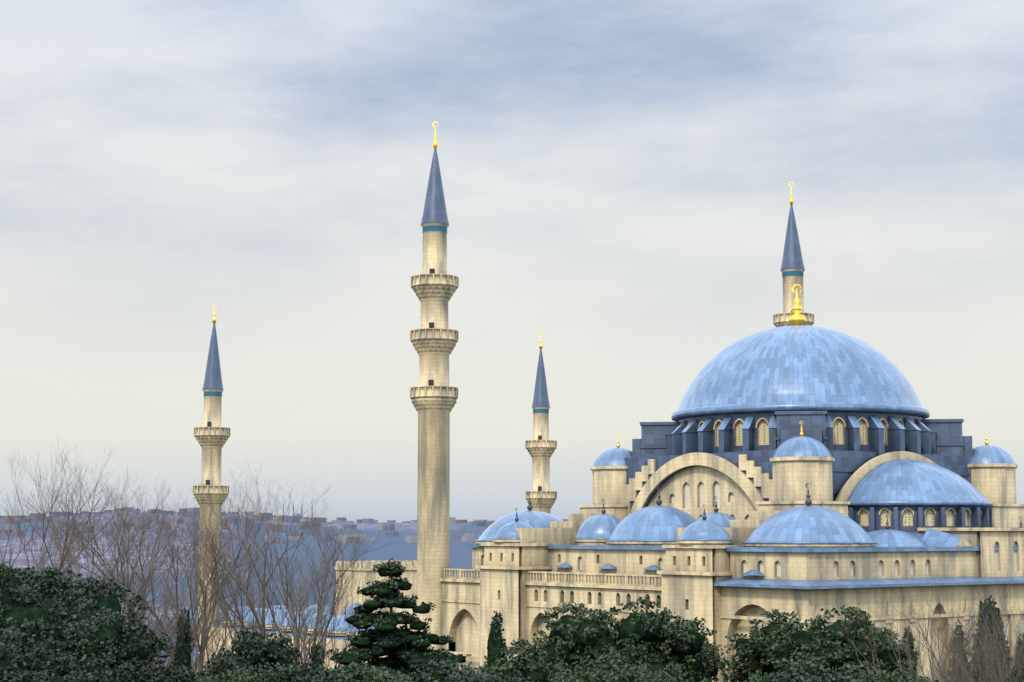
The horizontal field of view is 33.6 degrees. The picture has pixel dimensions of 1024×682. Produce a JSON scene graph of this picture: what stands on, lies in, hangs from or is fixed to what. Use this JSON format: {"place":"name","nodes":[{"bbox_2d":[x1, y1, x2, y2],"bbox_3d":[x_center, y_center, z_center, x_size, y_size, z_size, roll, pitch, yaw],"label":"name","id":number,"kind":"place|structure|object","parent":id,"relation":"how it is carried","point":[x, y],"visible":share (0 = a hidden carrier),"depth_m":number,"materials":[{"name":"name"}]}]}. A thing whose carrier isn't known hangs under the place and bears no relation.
{"place":"outdoors","nodes":[
{"label":"outdoors","id":0,"kind":"place"},
{"bbox_2d":[0,511,487,666],"bbox_3d":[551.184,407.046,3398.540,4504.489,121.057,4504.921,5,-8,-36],"label":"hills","id":1,"kind":"structure","parent":0,"point":[460,552],"depth_m":2119.66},
{"bbox_2d":[0,503,567,543],"bbox_3d":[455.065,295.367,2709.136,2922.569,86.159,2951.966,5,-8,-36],"label":"buildings","id":2,"kind":"structure","parent":1,"relation":"on","point":[468,537],"depth_m":2529.63,"materials":[{"name":"grey"}]},
{"bbox_2d":[0,0,1023,522],"label":"sky","id":3,"kind":"structure","parent":0,"point":[616,175],"materials":[{"name":"white"}]},
{"bbox_2d":[440,284,1023,681],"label":"mosque","id":4,"kind":"structure","parent":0,"point":[802,470],"depth_m":162.26,"materials":[{"name":"stone"}]},
{"bbox_3d":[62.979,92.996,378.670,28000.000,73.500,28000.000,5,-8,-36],"label":"ground","id":5,"kind":"structure","parent":0,"visible":0},
{"bbox_2d":[193,304,229,677],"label":"minaret","id":6,"kind":"object","parent":5,"relation":"on","point":[211,435],"visible":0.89,"depth_m":225.06,"materials":[{"name":"stone"}]},
{"bbox_2d":[213,560,416,670],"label":"building","id":7,"kind":"structure","parent":5,"relation":"on","point":[410,566],"depth_m":222.27,"materials":[{"name":"stone"}]},
{"bbox_2d":[410,121,458,677],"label":"minaret","id":8,"kind":"object","parent":5,"relation":"on","point":[434,341],"visible":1,"depth_m":182.07,"materials":[{"name":"stone"}]},
{"bbox_2d":[0,557,1023,681],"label":"evergreen trees","id":9,"kind":"object","parent":5,"relation":"on","point":[54,627],"visible":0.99,"depth_m":76.88,"materials":[{"name":"green plant"}]},
{"bbox_2d":[0,441,1023,681],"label":"bare trees","id":10,"kind":"object","parent":5,"relation":"on","point":[203,618],"visible":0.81,"depth_m":88.82,"materials":[{"name":"brown plant"}]},
{"bbox_2d":[525,332,556,513],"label":"minaret","id":11,"kind":"object","parent":5,"relation":"on","point":[540,447],"visible":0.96,"depth_m":257.54,"materials":[{"name":"stone"}]},
{"bbox_2d":[773,182,813,326],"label":"minaret","id":12,"kind":"object","parent":5,"relation":"on","point":[792,268],"visible":0.19,"depth_m":216.80,"materials":[{"name":"stone"}]}
]}

